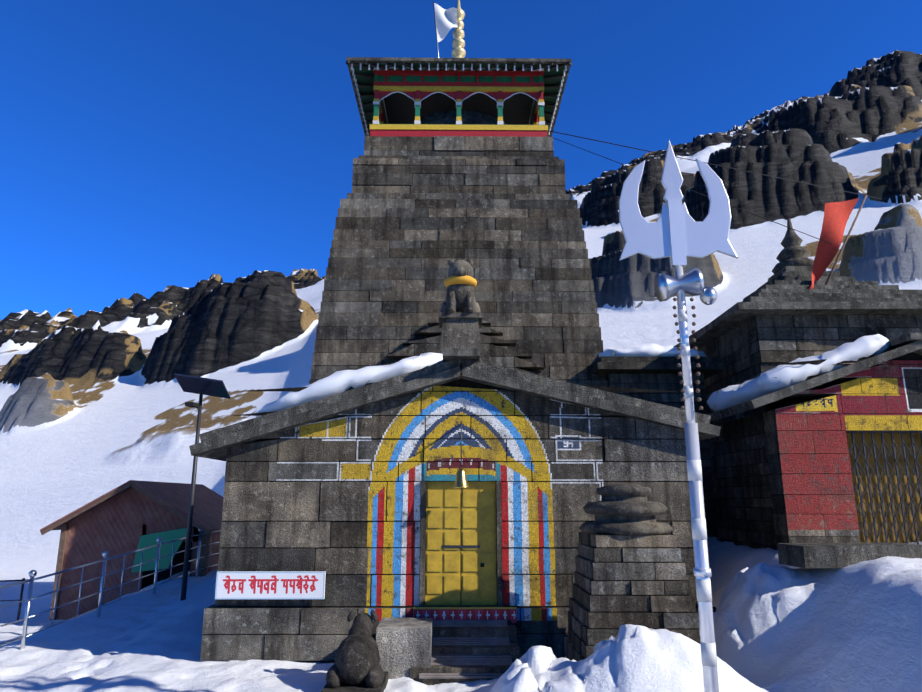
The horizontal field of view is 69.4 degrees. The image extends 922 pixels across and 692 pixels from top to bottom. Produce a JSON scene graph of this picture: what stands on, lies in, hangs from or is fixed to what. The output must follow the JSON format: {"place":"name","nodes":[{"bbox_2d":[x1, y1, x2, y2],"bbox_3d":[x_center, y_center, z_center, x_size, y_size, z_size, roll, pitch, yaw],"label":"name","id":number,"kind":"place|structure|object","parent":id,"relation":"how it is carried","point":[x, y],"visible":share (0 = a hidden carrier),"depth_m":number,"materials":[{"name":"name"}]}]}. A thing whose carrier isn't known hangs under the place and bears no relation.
{"place":"outdoors","nodes":[
{"label":"outdoors","id":0,"kind":"place"},
{"bbox_2d":[0,50,921,691],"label":"snow terrain","id":1,"kind":"structure","parent":0,"point":[92,406],"depth_m":34.80,"materials":[{"name":"white snow"}]},
{"bbox_2d":[0,578,24,622],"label":"railing","id":2,"kind":"object","parent":1,"relation":"on","point":[21,596],"visible":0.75,"depth_m":16.00,"materials":[{"name":"grey metal"}]},
{"bbox_2d":[0,529,220,649],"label":"path railing","id":3,"kind":"object","parent":1,"relation":"on","point":[32,574],"visible":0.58,"depth_m":11.47,"materials":[{"name":"silver metal"}]},
{"bbox_2d":[40,480,222,619],"bbox_3d":[-7.634,5.104,17.180,3.880,3.097,4.500,0,-13,-1],"label":"wooden hut","id":4,"kind":"object","parent":1,"relation":"on","point":[130,515],"visible":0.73,"depth_m":15.51,"materials":[{"name":"brown"}]},
{"bbox_2d":[174,373,229,600],"bbox_3d":[-5.189,2.811,12.831,0.991,4.591,0.786,0,-13,-1],"label":"solar lamp","id":5,"kind":"object","parent":1,"relation":"on","point":[201,386],"visible":0.88,"depth_m":13.16,"materials":[{"name":"grey metal"}]},
{"bbox_2d":[321,610,388,691],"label":"nandi statue","id":6,"kind":"object","parent":1,"relation":"on","point":[356,667],"visible":1,"depth_m":6.87,"materials":[{"name":"stone"}]},
{"bbox_2d":[376,618,432,678],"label":"stone block","id":7,"kind":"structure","parent":1,"relation":"on","point":[404,645],"depth_m":7.52,"materials":[{"name":"grey stone"}]},
{"bbox_2d":[189,0,880,684],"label":"temple","id":8,"kind":"structure","parent":1,"relation":"on","point":[451,436],"depth_m":9.02,"materials":[{"name":"stone"}]},
{"bbox_2d":[563,483,699,660],"bbox_3d":[1.900,2.691,7.513,1.371,2.240,1.358,0,-13,-1],"label":"shrine","id":9,"kind":"object","parent":1,"relation":"on","point":[630,566],"visible":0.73,"depth_m":7.12,"materials":[{"name":"stone"}]},
{"bbox_2d":[592,343,725,536],"bbox_3d":[3.901,2.340,14.031,2.500,4.420,2.900,0,-13,-1],"label":"shrine","id":10,"kind":"object","parent":1,"relation":"on","point":[651,366],"visible":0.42,"depth_m":13.20,"materials":[{"name":"stone"}]},
{"bbox_2d":[619,140,737,691],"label":"trident","id":11,"kind":"object","parent":1,"relation":"on","point":[676,233],"visible":1,"depth_m":5.67,"materials":[{"name":"silver metal"}]},
{"bbox_2d":[674,195,921,549],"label":"temple","id":12,"kind":"structure","parent":1,"relation":"on","point":[813,391],"depth_m":9.95,"materials":[{"name":"stone"}]},
{"bbox_2d":[777,542,921,567],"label":"plinth","id":13,"kind":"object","parent":1,"relation":"on","point":[822,555],"visible":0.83,"depth_m":7.60,"materials":[{"name":"stone"}]},
{"bbox_2d":[0,0,921,319],"label":"sky","id":14,"kind":"structure","parent":0,"point":[147,147],"materials":[{"name":"blue"}]}
]}

